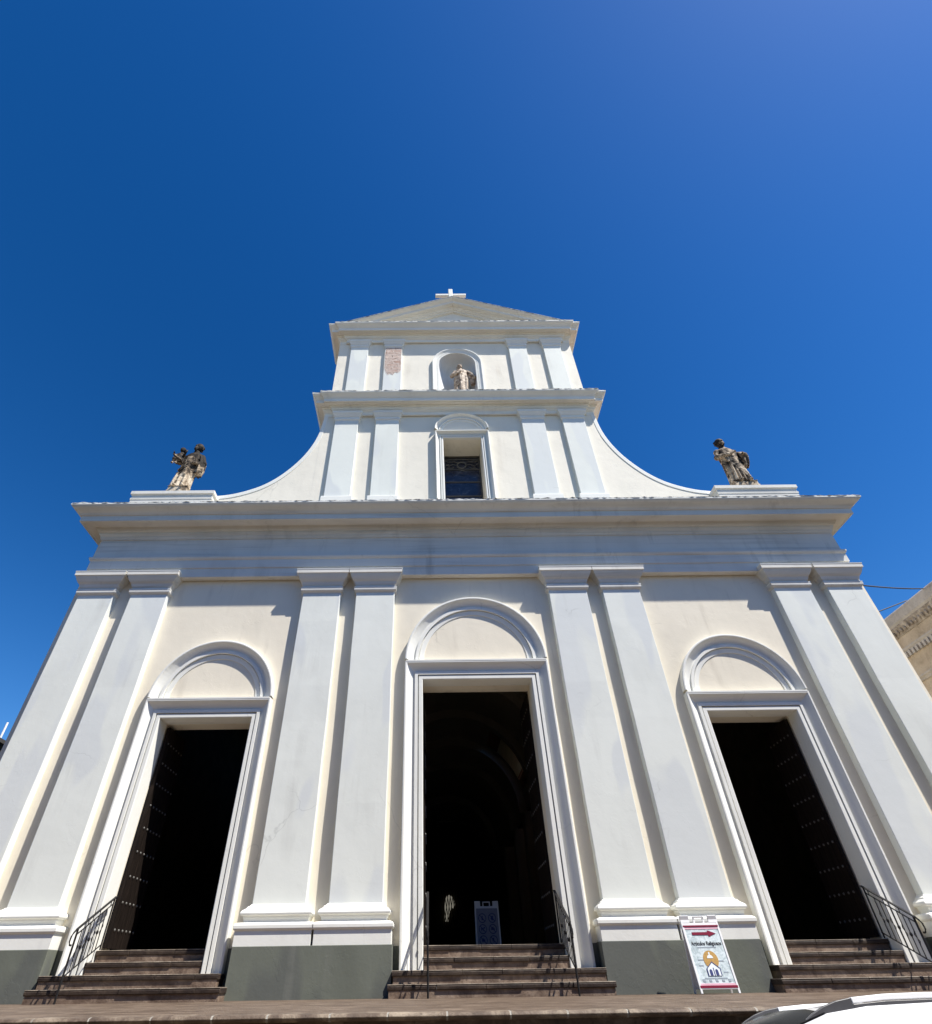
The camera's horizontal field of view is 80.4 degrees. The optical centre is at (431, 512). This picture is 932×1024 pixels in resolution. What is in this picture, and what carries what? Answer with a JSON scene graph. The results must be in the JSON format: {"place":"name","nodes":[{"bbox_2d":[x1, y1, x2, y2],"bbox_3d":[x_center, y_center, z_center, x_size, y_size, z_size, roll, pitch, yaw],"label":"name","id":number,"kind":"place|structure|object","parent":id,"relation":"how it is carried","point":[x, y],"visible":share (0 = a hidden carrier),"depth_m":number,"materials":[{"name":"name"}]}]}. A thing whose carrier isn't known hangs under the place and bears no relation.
{"place":"outdoors","nodes":[
{"label":"outdoors","id":0,"kind":"place"},
{"bbox_2d":[0,722,8,751],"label":"dark building","id":1,"kind":"structure","parent":0,"point":[2,741],"depth_m":18.91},
{"bbox_2d":[0,991,931,1023],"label":"pavement","id":2,"kind":"structure","parent":0,"point":[726,1008],"depth_m":6.13,"materials":[{"name":"grey concrete"}]},
{"bbox_2d":[53,896,117,1004],"bbox_3d":[-6.764,8.461,10.769,0.052,1.710,1.354,-1,-40,0],"label":"handrail","id":3,"kind":"object","parent":2,"relation":"on","point":[86,939],"visible":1,"depth_m":10.78,"materials":[{"name":"black metal"}]},
{"bbox_2d":[21,949,226,1004],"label":"stone steps","id":4,"kind":"structure","parent":2,"relation":"on","point":[145,976],"depth_m":10.43,"materials":[{"name":"brown stone"}]},
{"bbox_2d":[426,892,428,998],"bbox_3d":[-0.074,8.393,10.811,0.052,1.710,1.354,-1,-40,0],"label":"handrail","id":5,"kind":"object","parent":2,"relation":"on","point":[427,916],"visible":1,"depth_m":10.36,"materials":[{"name":"black metal"}]},
{"bbox_2d":[0,289,931,1004],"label":"church","id":6,"kind":"structure","parent":2,"relation":"on","point":[516,635],"depth_m":15.21,"materials":[{"name":"beige paint"}]},
{"bbox_2d":[103,727,185,949],"bbox_3d":[-6.840,7.737,13.406,0.116,4.550,1.147,-1,-40,0],"label":"door","id":7,"kind":"structure","parent":6,"relation":"in","point":[122,927],"depth_m":13.09,"materials":[{"name":"brown wood"}]},
{"bbox_2d":[166,444,206,490],"bbox_3d":[-8.743,-1.607,19.720,1.162,2.632,0.816,-1,-40,0],"label":"statue","id":8,"kind":"object","parent":6,"relation":"on","point":[192,467],"visible":0.98,"depth_m":19.60,"materials":[{"name":"stone"}]},
{"bbox_2d":[423,696,426,944],"bbox_3d":[-0.195,7.684,14.199,0.116,5.500,1.431,-1,-40,0],"label":"door","id":9,"kind":"structure","parent":6,"relation":"in","point":[424,762],"depth_m":13.47,"materials":[{"name":"brown wood"}]},
{"bbox_2d":[445,895,454,921],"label":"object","id":10,"kind":"structure","parent":6,"relation":"in","point":[451,901],"depth_m":45.01,"materials":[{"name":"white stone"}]},
{"bbox_2d":[450,364,475,388],"bbox_3d":[1.374,-5.688,23.735,1.166,2.341,0.585,-1,-40,0],"label":"statue","id":11,"kind":"object","parent":6,"relation":"in","point":[461,376],"visible":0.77,"depth_m":23.65,"materials":[{"name":"stone"}]},
{"bbox_2d":[444,456,483,498],"bbox_3d":[1.179,-0.960,20.670,1.490,3.300,0.075,-1,-40,0],"label":"window","id":12,"kind":"structure","parent":6,"relation":"in","point":[463,479],"depth_m":21.03,"materials":[{"name":"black glass"}]},
{"bbox_2d":[434,413,495,498],"bbox_3d":[1.169,-1.867,20.734,2.086,4.566,1.172,-1,-40,0],"label":"window frame","id":13,"kind":"structure","parent":6,"relation":"in","point":[448,443],"depth_m":21.04,"materials":[{"name":"white paint"}]},
{"bbox_2d":[474,901,501,944],"bbox_3d":[1.518,11.239,14.962,0.660,1.121,0.363,-1,-40,0],"label":"sandwich board","id":14,"kind":"object","parent":6,"relation":"on","point":[487,927],"visible":0.88,"depth_m":14.93,"materials":[{"name":"blue plastic"}]},
{"bbox_2d":[520,694,559,943],"bbox_3d":[2.709,7.654,14.217,0.116,5.500,1.431,-1,-40,0],"label":"door","id":15,"kind":"structure","parent":6,"relation":"in","point":[546,890],"depth_m":13.78,"materials":[{"name":"brown wood"}]},
{"bbox_2d":[713,439,759,484],"bbox_3d":[10.899,-1.790,19.871,1.177,2.642,0.754,-1,-40,0],"label":"statue","id":16,"kind":"object","parent":6,"relation":"on","point":[735,464],"visible":0.96,"depth_m":19.67,"materials":[{"name":"stone"}]},
{"bbox_2d":[764,719,879,938],"bbox_3d":[9.363,7.565,13.507,0.116,4.560,1.137,-1,-40,0],"label":"door","id":17,"kind":"structure","parent":6,"relation":"in","point":[853,916],"depth_m":13.21,"materials":[{"name":"brown wood"}]},
{"bbox_2d":[879,600,906,611],"bbox_3d":[15.698,3.443,19.320,5.875,2.475,0.044,19,-44,-21],"label":"power cable","id":18,"kind":"object","parent":6,"relation":"attached to","point":[893,605],"visible":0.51,"depth_m":20.16,"materials":[{"name":"black plastic"}]},
{"bbox_2d":[863,585,923,588],"bbox_3d":[15.728,2.511,18.641,6.140,1.797,0.044,20,-45,-23],"label":"power cable","id":19,"kind":"object","parent":6,"relation":"attached to","point":[891,587],"visible":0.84,"depth_m":18.34,"materials":[{"name":"black plastic"}]},
{"bbox_2d":[387,944,616,998],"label":"stone steps","id":20,"kind":"structure","parent":2,"relation":"on","point":[505,970],"depth_m":10.48,"materials":[{"name":"brown stone"}]},
{"bbox_2d":[553,890,580,995],"bbox_3d":[2.655,8.365,10.828,0.052,1.710,1.354,-1,-40,0],"label":"handrail","id":21,"kind":"object","parent":2,"relation":"on","point":[563,926],"visible":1,"depth_m":10.81,"materials":[{"name":"black metal"}]},
{"bbox_2d":[679,915,740,993],"bbox_3d":[5.204,8.331,10.412,0.700,1.156,0.435,-3,-40,2],"label":"sandwich board","id":22,"kind":"object","parent":2,"relation":"on","point":[710,964],"visible":1,"depth_m":10.32,"materials":[{"name":"white plastic"}]},
{"bbox_2d":[769,939,931,992],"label":"stone steps","id":23,"kind":"structure","parent":2,"relation":"on","point":[848,965],"depth_m":10.53,"materials":[{"name":"brown stone"}]},
{"bbox_2d":[860,885,931,961],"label":"handrail","id":24,"kind":"object","parent":2,"relation":"on","point":[899,927],"visible":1,"depth_m":10.96,"materials":[{"name":"black metal"}]},
{"bbox_2d":[0,0,931,739],"label":"sky","id":25,"kind":"structure","parent":0,"point":[729,202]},
{"bbox_2d":[742,992,931,1023],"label":"parked car","id":26,"kind":"object","parent":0,"point":[896,1008],"visible":1,"depth_m":3.83,"materials":[{"name":"white paint"}]},
{"label":"ground","id":27,"kind":"structure","parent":0,"visible":0},
{"bbox_2d":[884,581,931,696],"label":"stone building","id":28,"kind":"structure","parent":27,"relation":"on","point":[909,623],"depth_m":20.51,"materials":[{"name":"beige stone"}]}
]}

